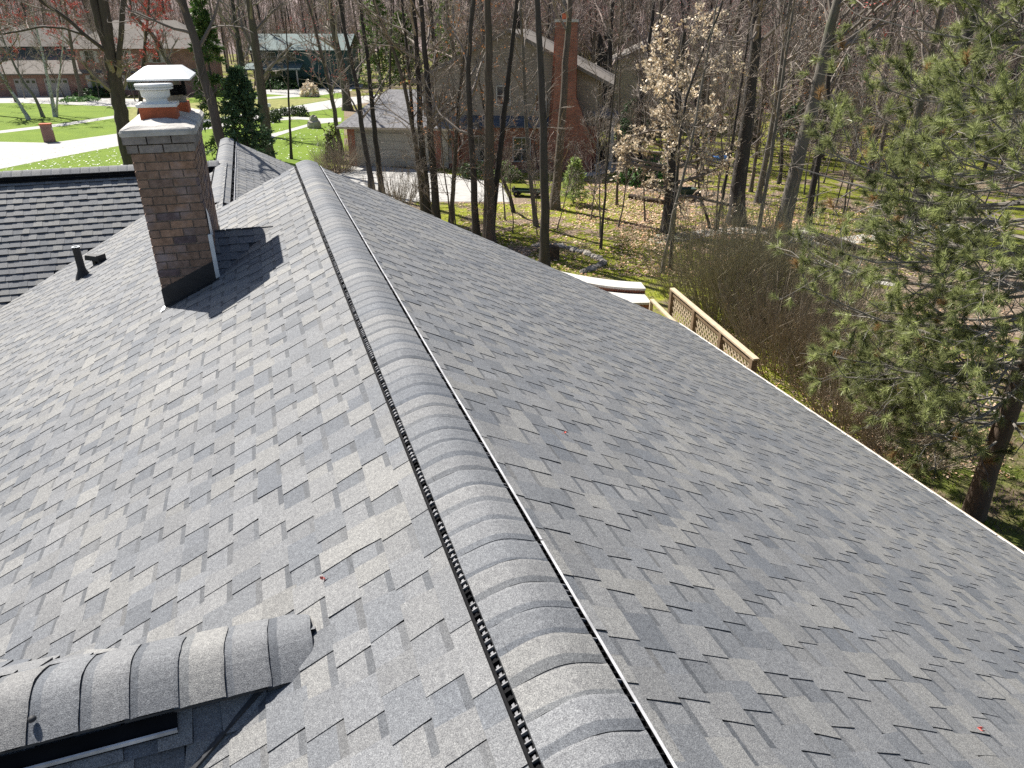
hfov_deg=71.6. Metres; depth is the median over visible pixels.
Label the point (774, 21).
forest tree
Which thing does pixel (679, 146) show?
young tree
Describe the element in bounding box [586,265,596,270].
stone
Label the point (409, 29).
pine tree
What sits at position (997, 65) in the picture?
forest tree
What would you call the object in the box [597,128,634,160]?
bare shrub
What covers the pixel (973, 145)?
sapling
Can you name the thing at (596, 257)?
stone
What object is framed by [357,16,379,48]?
sapling
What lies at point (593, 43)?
forest tree
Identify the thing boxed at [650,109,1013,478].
fallen leaves
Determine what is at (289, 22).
forest tree
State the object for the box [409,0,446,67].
wood tree
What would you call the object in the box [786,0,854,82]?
forest tree
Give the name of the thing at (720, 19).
forest tree
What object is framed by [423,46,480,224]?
sapling
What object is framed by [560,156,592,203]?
pine
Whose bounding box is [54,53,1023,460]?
ground
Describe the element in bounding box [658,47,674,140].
sapling
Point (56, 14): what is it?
forest tree
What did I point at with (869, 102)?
sapling
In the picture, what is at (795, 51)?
forest tree
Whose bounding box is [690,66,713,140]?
sapling
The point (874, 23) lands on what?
forest tree
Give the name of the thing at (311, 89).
ornamental grass
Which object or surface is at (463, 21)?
forest tree
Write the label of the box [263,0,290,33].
forest tree
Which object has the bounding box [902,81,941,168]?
sapling
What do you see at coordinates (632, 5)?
forest tree
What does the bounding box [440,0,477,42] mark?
forest tree
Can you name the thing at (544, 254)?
wood tree
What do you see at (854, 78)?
forest tree
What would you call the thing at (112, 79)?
maple tree
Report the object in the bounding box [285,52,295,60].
window
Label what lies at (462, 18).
forest tree
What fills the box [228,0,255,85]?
forest tree
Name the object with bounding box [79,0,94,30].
forest tree
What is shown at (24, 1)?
forest tree
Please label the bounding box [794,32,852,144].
sapling
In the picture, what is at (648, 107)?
sapling
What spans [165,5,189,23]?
forest tree
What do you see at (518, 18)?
forest tree
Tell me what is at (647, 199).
fallen log
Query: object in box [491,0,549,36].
forest tree
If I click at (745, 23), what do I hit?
forest tree
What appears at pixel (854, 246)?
fallen log
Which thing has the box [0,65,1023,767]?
brick house
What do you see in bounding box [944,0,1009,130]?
forest tree
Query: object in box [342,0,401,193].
wood tree
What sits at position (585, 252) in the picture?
stone
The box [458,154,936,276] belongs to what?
fallen leaves
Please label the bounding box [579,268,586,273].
stone
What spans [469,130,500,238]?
sapling
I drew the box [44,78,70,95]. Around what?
garage door
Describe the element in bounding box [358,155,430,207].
bare shrub
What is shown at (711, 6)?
forest tree
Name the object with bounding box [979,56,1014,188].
sapling
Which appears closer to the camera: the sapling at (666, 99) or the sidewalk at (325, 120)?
the sapling at (666, 99)
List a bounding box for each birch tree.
[0,18,48,116]
[0,46,31,119]
[20,0,57,116]
[44,5,78,114]
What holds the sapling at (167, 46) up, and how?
on the ground at (524, 239)
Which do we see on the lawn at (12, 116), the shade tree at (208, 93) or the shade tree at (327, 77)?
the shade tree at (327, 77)
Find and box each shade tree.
[0,0,39,68]
[36,0,88,99]
[105,0,252,147]
[114,0,173,114]
[125,0,190,96]
[205,0,257,131]
[227,0,302,157]
[276,0,357,152]
[305,0,353,110]
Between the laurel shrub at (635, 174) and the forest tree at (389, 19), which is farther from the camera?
the forest tree at (389, 19)
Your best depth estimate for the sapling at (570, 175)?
30.05 m
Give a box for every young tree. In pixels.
[271,1,298,158]
[465,59,515,212]
[597,0,634,248]
[601,0,642,205]
[644,0,750,268]
[660,1,743,273]
[693,141,710,228]
[704,0,768,229]
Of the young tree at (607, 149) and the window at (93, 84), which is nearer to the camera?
the young tree at (607, 149)
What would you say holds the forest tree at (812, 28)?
on the ground at (524, 239)
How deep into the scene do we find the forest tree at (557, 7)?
68.97 m
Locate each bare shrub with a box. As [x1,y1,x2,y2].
[303,134,370,173]
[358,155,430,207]
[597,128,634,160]
[630,181,824,331]
[671,177,890,331]
[700,254,889,387]
[748,258,957,379]
[751,226,911,320]
[777,328,957,445]
[826,372,990,473]
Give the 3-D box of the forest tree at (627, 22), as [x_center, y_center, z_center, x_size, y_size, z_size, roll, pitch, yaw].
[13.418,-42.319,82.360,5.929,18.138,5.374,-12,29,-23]
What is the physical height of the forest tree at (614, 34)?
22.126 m
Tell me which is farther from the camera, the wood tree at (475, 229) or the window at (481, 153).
the window at (481, 153)
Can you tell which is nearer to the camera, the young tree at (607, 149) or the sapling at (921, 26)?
the young tree at (607, 149)
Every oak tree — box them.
[691,0,803,226]
[771,0,920,241]
[879,0,1020,226]
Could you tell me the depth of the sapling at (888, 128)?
32.57 m
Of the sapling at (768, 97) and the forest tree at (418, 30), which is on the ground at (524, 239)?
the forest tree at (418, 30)
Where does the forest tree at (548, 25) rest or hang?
on the ground at (524, 239)
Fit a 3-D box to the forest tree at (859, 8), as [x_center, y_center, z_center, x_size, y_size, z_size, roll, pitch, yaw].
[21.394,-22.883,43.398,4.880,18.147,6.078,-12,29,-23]
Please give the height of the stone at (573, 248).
0.225 m
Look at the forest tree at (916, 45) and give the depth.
46.92 m
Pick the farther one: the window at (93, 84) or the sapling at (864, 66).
the window at (93, 84)
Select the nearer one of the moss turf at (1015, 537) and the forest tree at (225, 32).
the moss turf at (1015, 537)
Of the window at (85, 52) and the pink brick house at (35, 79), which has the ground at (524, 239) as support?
the pink brick house at (35, 79)
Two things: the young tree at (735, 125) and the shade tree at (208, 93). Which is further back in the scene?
the young tree at (735, 125)
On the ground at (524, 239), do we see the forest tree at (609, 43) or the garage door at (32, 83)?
the forest tree at (609, 43)
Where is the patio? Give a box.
[577,159,637,175]
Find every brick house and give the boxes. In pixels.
[0,20,224,96]
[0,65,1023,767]
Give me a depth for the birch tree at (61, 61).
70.32 m
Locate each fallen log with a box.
[628,193,663,203]
[815,233,867,251]
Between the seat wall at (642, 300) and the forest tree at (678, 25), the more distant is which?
the forest tree at (678, 25)
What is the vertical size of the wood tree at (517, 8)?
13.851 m
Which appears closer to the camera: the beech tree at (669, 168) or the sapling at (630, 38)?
the beech tree at (669, 168)
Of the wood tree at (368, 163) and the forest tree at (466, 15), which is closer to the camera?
the wood tree at (368, 163)
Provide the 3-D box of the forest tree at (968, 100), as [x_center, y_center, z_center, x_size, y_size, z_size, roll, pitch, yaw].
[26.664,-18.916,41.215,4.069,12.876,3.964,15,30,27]
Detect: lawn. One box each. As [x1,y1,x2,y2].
[0,91,343,170]
[128,98,334,120]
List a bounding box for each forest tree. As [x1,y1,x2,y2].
[0,0,18,24]
[10,0,23,22]
[15,0,29,24]
[18,0,38,23]
[26,0,57,24]
[27,0,48,24]
[44,0,73,24]
[47,0,72,24]
[72,1,118,30]
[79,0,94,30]
[88,0,129,20]
[109,0,116,19]
[114,0,141,19]
[142,0,181,21]
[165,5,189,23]
[210,0,232,71]
[224,0,238,64]
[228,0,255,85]
[239,0,271,33]
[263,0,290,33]
[265,0,291,33]
[272,1,299,33]
[287,0,322,33]
[295,0,327,32]
[297,0,326,33]
[301,0,327,33]
[318,0,354,33]
[326,0,359,35]
[332,0,350,33]
[344,0,364,73]
[378,0,410,81]
[380,0,400,77]
[394,0,422,73]
[396,1,420,73]
[424,0,437,68]
[428,0,469,60]
[431,0,514,52]
[437,0,512,47]
[438,0,478,56]
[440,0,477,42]
[442,0,495,43]
[453,0,503,52]
[454,0,502,45]
[473,0,548,34]
[491,0,534,30]
[491,0,546,31]
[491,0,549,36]
[498,0,533,32]
[502,0,566,36]
[513,0,547,33]
[519,0,594,40]
[531,0,584,52]
[540,0,589,38]
[541,0,600,48]
[566,2,593,46]
[573,0,618,62]
[574,1,607,55]
[578,0,607,61]
[581,0,609,62]
[584,0,633,136]
[589,1,616,55]
[606,11,623,54]
[612,0,649,46]
[614,0,649,48]
[615,0,650,42]
[622,0,691,140]
[622,0,709,137]
[637,0,664,36]
[641,0,672,37]
[649,2,708,37]
[656,0,693,45]
[664,1,690,46]
[665,0,732,158]
[667,0,702,149]
[667,0,706,158]
[669,0,729,135]
[684,0,737,179]
[696,0,773,143]
[697,0,738,49]
[715,0,744,71]
[719,15,775,157]
[726,5,766,123]
[731,4,782,99]
[733,0,760,107]
[735,1,777,126]
[740,0,796,191]
[745,0,808,144]
[759,0,801,183]
[760,0,823,153]
[761,0,792,119]
[771,0,812,104]
[781,20,840,158]
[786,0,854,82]
[789,0,846,115]
[789,1,810,108]
[790,0,817,109]
[799,0,827,102]
[807,0,881,163]
[809,0,879,174]
[813,0,892,158]
[821,2,889,145]
[827,0,902,141]
[838,0,921,160]
[843,1,883,137]
[854,0,935,191]
[864,0,934,179]
[868,0,913,76]
[877,0,934,112]
[877,1,954,146]
[889,1,949,155]
[900,0,954,132]
[912,0,1000,146]
[924,9,980,118]
[941,0,1023,164]
[943,1,1011,184]
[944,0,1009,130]
[946,0,1007,171]
[967,14,1022,146]
[977,33,1023,180]
[983,0,1023,158]
[999,77,1023,169]
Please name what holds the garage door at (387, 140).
in the taupe house at (578, 91)
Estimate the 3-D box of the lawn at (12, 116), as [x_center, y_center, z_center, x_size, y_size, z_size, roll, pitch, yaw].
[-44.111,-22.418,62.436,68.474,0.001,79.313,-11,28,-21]
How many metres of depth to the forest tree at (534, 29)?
67.86 m
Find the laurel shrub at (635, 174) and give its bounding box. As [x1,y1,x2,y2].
[615,154,666,187]
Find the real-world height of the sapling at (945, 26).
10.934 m
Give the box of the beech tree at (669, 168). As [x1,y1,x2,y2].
[608,0,749,233]
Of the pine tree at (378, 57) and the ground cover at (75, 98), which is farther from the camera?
the pine tree at (378, 57)
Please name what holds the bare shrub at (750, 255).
on the ground at (524, 239)
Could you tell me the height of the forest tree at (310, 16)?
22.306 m
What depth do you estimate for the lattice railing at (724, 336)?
16.57 m
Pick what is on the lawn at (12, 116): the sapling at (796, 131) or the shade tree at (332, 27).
the shade tree at (332, 27)
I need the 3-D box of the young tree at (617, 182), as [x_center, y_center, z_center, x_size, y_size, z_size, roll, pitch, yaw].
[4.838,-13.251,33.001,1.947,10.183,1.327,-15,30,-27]
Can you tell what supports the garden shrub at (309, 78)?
on the ground at (524, 239)
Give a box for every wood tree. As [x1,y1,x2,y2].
[318,0,401,189]
[340,0,450,190]
[340,0,484,213]
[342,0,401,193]
[354,0,427,210]
[370,0,402,88]
[375,0,484,218]
[400,0,503,223]
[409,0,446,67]
[409,0,511,236]
[453,0,543,231]
[460,0,522,242]
[478,0,573,226]
[534,0,573,266]
[545,0,585,209]
[580,12,600,63]
[581,2,592,58]
[591,0,616,47]
[615,0,689,159]
[728,0,843,249]
[753,0,861,203]
[777,0,871,223]
[847,0,945,176]
[856,0,947,231]
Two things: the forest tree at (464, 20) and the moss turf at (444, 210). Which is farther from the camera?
the forest tree at (464, 20)
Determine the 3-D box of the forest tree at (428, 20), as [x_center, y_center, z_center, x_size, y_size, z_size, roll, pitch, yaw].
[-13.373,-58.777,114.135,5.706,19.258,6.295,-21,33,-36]
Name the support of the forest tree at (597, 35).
on the ground at (524, 239)
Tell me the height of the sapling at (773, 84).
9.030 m
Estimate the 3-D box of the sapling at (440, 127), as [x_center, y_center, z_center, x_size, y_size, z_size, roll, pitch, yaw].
[-2.797,-9.839,29.219,2.892,7.453,2.601,-23,35,-38]
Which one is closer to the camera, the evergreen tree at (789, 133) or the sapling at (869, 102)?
the sapling at (869, 102)
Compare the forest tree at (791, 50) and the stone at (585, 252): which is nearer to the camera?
the stone at (585, 252)
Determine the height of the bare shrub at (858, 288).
2.873 m
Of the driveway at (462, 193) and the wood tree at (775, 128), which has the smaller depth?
the wood tree at (775, 128)
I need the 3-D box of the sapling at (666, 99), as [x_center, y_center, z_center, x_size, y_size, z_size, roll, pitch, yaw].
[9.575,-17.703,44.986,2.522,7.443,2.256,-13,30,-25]
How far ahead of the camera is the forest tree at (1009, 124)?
42.81 m
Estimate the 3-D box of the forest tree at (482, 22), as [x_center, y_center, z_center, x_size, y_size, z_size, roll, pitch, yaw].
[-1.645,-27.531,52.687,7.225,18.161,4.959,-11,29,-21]
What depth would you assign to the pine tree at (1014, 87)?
46.72 m
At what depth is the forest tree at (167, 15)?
104.88 m
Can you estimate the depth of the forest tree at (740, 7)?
51.09 m
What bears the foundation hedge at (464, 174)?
on the ground at (524, 239)
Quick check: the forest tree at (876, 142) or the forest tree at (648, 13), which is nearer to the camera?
the forest tree at (876, 142)
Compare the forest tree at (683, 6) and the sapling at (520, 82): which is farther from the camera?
the forest tree at (683, 6)
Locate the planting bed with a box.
[327,162,348,173]
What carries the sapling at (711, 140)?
on the ground at (524, 239)
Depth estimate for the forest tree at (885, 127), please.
36.08 m
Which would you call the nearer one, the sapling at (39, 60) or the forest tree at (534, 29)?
the forest tree at (534, 29)
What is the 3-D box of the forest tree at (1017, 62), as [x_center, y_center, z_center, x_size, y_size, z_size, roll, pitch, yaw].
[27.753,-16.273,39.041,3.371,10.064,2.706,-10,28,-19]
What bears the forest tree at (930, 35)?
on the ground at (524, 239)
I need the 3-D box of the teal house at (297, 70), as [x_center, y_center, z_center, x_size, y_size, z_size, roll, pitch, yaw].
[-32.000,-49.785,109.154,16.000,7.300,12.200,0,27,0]
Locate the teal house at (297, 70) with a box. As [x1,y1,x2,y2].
[245,34,360,87]
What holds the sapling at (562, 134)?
on the ground at (524, 239)
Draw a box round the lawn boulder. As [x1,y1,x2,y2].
[307,115,320,128]
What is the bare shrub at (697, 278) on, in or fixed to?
on the moss turf at (661, 302)
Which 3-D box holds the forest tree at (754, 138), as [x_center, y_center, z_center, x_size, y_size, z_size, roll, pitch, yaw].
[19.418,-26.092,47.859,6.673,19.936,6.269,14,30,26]
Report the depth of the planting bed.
44.95 m
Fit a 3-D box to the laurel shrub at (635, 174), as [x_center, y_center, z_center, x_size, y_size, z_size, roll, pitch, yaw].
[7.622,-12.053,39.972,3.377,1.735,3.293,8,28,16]
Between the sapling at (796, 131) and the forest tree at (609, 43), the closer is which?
the sapling at (796, 131)
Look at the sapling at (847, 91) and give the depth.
49.63 m
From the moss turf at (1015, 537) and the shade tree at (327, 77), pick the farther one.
the shade tree at (327, 77)
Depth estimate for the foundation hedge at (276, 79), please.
104.19 m
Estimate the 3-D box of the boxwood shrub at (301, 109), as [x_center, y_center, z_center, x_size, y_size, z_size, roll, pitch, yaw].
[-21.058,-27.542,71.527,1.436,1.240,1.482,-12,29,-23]
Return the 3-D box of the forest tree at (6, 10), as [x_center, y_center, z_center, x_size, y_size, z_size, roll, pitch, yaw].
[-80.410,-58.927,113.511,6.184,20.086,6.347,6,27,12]
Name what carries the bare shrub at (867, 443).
on the moss turf at (1015, 537)
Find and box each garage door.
[13,79,39,95]
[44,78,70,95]
[356,133,429,166]
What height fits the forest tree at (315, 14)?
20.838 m
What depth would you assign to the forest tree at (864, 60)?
51.11 m
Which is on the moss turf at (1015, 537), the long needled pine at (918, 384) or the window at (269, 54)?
the long needled pine at (918, 384)
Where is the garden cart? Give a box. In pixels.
[512,186,539,197]
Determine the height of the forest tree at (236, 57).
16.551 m
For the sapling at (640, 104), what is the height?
7.942 m
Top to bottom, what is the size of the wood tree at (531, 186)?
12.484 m
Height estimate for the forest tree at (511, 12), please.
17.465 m
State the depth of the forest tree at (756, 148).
35.59 m
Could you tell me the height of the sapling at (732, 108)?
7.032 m
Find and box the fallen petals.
[2,130,320,169]
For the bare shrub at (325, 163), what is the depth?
43.03 m
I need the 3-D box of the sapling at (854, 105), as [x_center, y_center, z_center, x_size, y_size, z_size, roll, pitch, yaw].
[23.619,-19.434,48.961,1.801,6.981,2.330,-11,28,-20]
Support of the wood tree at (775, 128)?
on the ground at (524, 239)
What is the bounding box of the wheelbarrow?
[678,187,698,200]
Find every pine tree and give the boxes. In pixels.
[357,0,403,91]
[384,11,423,86]
[428,0,462,66]
[936,19,1023,126]
[979,32,1023,149]
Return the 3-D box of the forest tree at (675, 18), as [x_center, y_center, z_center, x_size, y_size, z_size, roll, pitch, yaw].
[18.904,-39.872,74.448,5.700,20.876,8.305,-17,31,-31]
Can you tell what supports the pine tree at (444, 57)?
on the ground at (524, 239)
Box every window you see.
[83,50,95,62]
[89,75,101,90]
[122,50,128,62]
[127,74,136,89]
[150,50,161,62]
[265,52,274,60]
[270,71,280,82]
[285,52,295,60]
[448,133,451,162]
[474,135,484,160]
[496,85,510,105]
[513,137,530,161]
[535,94,546,111]
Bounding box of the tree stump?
[549,244,559,260]
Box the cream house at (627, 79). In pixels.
[595,33,730,130]
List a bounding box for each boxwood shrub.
[269,110,280,122]
[271,107,282,117]
[279,106,287,115]
[290,105,300,115]
[296,104,310,116]
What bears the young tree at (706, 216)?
on the ground at (524, 239)
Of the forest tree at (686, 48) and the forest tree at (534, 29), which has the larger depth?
the forest tree at (534, 29)
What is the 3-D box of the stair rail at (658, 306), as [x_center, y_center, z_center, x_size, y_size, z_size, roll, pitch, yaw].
[3.953,-1.583,18.527,0.110,0.640,2.082,-4,27,-8]
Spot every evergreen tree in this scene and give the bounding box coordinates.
[614,98,649,139]
[767,103,819,141]
[830,82,875,133]
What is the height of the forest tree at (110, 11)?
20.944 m
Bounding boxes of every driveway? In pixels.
[0,96,145,106]
[266,84,362,94]
[339,166,508,201]
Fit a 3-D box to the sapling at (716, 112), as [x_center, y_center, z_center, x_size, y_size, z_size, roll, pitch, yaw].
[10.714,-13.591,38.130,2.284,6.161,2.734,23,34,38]
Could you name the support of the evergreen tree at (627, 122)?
on the ground at (524, 239)
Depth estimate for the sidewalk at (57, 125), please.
65.45 m
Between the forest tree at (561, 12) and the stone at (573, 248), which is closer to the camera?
the stone at (573, 248)
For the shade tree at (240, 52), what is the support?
on the lawn at (12, 116)
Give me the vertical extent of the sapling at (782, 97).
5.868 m
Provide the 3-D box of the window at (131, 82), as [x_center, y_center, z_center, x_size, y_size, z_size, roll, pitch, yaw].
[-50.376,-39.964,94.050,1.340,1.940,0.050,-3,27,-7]
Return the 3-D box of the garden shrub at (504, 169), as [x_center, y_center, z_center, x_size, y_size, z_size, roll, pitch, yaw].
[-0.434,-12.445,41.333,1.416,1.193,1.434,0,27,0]
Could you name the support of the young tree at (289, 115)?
on the lawn at (12, 116)
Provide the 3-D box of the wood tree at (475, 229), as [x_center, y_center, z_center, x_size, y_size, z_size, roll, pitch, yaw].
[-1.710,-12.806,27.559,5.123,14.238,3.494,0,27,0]
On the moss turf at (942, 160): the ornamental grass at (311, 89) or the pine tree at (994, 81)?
the pine tree at (994, 81)
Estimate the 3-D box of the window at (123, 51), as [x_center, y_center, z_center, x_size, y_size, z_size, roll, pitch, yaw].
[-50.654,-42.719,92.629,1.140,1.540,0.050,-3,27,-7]
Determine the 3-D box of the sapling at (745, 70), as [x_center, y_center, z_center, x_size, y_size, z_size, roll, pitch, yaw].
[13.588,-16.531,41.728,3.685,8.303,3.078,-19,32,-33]
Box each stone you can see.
[569,246,578,251]
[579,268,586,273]
[583,250,590,255]
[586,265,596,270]
[593,255,602,259]
[596,260,606,265]
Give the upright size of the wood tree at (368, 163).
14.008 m
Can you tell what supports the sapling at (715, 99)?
on the moss turf at (654, 147)
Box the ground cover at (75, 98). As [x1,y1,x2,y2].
[55,95,100,102]
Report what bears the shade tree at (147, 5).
on the dry lawn at (276, 103)
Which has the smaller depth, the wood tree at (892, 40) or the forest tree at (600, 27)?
the wood tree at (892, 40)
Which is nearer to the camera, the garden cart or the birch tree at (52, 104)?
the garden cart
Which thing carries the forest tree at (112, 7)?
on the ground at (524, 239)
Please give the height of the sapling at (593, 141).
7.547 m
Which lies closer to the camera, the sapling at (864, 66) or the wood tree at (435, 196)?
the wood tree at (435, 196)
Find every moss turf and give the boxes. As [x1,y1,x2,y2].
[440,198,653,225]
[529,235,788,388]
[627,116,788,171]
[849,92,1023,172]
[879,384,1023,550]
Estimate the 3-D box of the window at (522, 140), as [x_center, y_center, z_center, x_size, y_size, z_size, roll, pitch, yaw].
[0.605,-14.515,43.960,1.140,1.490,0.050,4,27,7]
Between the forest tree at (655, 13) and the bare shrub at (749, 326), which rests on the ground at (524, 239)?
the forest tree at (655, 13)
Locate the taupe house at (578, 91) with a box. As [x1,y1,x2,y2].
[336,13,617,171]
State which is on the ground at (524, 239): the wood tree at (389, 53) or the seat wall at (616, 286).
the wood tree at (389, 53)
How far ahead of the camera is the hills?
275.27 m
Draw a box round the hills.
[0,0,943,55]
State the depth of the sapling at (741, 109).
35.34 m
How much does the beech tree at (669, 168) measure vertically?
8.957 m
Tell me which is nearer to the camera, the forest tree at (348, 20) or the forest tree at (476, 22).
the forest tree at (476, 22)
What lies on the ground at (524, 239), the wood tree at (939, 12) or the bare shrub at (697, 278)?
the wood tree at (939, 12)
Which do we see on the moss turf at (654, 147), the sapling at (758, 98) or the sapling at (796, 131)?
the sapling at (758, 98)
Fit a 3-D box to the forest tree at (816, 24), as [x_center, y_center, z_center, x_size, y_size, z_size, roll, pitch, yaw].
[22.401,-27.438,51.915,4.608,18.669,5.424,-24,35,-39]
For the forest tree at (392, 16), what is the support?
on the ground at (524, 239)
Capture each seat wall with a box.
[564,272,645,293]
[610,292,649,309]
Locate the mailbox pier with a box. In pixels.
[38,123,55,142]
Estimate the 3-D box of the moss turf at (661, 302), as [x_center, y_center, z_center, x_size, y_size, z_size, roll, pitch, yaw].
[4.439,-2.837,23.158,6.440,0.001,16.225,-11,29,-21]
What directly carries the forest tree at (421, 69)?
on the ground at (524, 239)
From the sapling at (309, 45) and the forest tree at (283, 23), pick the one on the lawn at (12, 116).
the sapling at (309, 45)
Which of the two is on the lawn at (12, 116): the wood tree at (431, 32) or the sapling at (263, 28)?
the sapling at (263, 28)
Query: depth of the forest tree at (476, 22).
71.11 m
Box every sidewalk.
[0,116,113,132]
[267,90,351,98]
[271,117,340,137]
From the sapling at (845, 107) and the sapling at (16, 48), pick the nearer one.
the sapling at (845, 107)
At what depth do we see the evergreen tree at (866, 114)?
58.69 m
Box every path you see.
[650,224,958,244]
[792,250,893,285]
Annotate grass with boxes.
[299,79,319,96]
[534,228,1023,532]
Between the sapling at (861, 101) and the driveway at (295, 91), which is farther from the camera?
the driveway at (295, 91)
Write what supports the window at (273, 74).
in the teal house at (297, 70)
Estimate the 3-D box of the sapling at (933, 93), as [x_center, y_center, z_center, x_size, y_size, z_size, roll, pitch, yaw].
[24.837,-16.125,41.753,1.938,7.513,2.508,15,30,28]
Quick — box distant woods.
[0,0,1008,72]
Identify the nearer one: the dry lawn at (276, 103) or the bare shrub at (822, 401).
the bare shrub at (822, 401)
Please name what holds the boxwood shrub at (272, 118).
on the lawn at (12, 116)
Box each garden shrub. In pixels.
[290,73,327,87]
[494,160,513,179]
[504,165,523,182]
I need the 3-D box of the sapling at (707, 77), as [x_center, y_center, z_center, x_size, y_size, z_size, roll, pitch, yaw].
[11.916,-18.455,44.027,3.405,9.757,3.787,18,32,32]
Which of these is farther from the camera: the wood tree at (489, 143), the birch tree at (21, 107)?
the birch tree at (21, 107)
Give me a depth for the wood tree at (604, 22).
76.96 m
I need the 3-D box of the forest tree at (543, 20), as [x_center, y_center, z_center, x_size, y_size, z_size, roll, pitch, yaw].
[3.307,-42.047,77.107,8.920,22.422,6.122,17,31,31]
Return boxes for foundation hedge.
[70,87,125,97]
[265,76,301,89]
[457,161,483,179]
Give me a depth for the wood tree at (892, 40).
39.06 m
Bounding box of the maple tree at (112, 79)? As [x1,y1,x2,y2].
[0,0,138,164]
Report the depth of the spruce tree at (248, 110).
31.63 m
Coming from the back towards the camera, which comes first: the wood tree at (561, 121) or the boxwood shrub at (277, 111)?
the boxwood shrub at (277, 111)
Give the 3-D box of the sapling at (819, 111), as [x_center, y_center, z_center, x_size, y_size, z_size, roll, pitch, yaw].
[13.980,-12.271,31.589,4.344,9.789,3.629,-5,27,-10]
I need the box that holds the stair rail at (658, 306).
[649,299,676,321]
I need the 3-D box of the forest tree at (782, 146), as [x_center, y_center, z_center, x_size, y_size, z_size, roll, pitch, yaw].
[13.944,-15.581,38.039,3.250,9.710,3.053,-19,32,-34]
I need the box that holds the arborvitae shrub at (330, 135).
[323,122,342,160]
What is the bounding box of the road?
[0,94,378,168]
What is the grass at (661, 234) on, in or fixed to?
on the ground at (524, 239)
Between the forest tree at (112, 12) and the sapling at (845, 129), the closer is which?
the sapling at (845, 129)
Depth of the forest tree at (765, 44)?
55.18 m
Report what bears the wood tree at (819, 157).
on the ground at (524, 239)
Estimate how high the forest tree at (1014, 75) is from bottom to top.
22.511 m
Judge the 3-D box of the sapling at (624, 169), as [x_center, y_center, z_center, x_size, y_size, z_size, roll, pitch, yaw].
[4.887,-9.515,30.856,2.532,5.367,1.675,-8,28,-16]
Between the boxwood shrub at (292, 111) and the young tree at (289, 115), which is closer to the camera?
the young tree at (289, 115)
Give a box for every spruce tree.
[185,0,250,160]
[218,63,277,155]
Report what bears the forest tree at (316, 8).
on the ground at (524, 239)
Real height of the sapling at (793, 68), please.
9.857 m
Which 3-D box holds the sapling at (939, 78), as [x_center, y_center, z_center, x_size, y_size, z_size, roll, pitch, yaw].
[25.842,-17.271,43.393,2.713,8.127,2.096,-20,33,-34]
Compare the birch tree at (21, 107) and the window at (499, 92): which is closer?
the window at (499, 92)
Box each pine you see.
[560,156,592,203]
[763,0,1023,522]
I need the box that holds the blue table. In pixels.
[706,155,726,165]
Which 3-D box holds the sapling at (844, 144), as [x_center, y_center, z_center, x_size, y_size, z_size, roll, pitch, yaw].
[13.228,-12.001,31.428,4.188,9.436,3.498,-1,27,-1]
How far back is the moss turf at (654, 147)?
52.20 m
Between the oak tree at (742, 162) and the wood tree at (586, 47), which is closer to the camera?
the oak tree at (742, 162)
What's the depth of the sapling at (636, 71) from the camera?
55.17 m
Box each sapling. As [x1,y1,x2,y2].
[1,0,31,98]
[16,10,64,96]
[73,0,105,68]
[74,13,103,97]
[113,28,135,100]
[141,2,179,84]
[247,3,281,91]
[251,20,268,89]
[294,15,318,79]
[315,1,337,91]
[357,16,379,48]
[401,125,447,215]
[407,48,466,223]
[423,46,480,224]
[460,79,510,171]
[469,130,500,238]
[477,17,535,219]
[495,139,521,232]
[514,102,568,207]
[516,117,557,234]
[533,121,573,191]
[549,137,584,228]
[565,45,631,237]
[576,57,622,218]
[605,99,654,227]
[615,9,640,46]
[618,34,674,221]
[625,33,646,103]
[632,74,653,147]
[635,67,663,146]
[640,51,670,160]
[657,40,687,159]
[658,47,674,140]
[687,0,737,160]
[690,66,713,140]
[694,70,736,187]
[697,0,752,222]
[697,46,736,194]
[706,75,735,143]
[711,56,776,193]
[714,36,744,154]
[715,66,743,175]
[716,46,741,168]
[729,27,769,133]
[748,12,805,183]
[751,71,762,152]
[756,25,787,125]
[756,34,799,156]
[764,0,890,151]
[765,1,814,163]
[771,66,800,141]
[773,82,795,140]
[776,2,844,154]
[783,0,863,216]
[791,9,845,194]
[791,40,813,135]
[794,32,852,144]
[823,43,865,182]
[829,33,905,213]
[833,84,859,171]
[834,32,882,185]
[836,68,884,205]
[838,60,890,217]
[843,29,882,148]
[844,53,876,151]
[848,26,929,189]
[852,39,886,105]
[859,78,913,176]
[886,3,958,136]
[894,49,955,175]
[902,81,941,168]
[907,2,933,130]
[913,42,955,169]
[916,28,953,149]
[927,6,954,130]
[947,94,997,199]
[955,44,1020,143]
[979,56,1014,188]
[979,97,1023,215]
[989,115,1023,212]
[1006,153,1023,199]
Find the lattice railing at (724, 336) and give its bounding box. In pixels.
[667,288,758,372]
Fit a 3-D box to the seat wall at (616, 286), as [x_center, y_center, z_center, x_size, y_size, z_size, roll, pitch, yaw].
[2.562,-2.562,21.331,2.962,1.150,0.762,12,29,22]
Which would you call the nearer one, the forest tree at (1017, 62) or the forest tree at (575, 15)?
the forest tree at (1017, 62)
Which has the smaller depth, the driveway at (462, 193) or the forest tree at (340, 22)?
the driveway at (462, 193)
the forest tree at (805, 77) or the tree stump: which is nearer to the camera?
the tree stump
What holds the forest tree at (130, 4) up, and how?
on the ground at (524, 239)
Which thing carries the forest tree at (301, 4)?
on the ground at (524, 239)
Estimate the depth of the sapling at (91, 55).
88.12 m
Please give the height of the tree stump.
0.630 m
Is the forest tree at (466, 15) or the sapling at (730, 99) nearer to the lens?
the sapling at (730, 99)
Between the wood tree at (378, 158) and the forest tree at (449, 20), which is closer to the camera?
the wood tree at (378, 158)
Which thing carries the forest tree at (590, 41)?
on the ground at (524, 239)

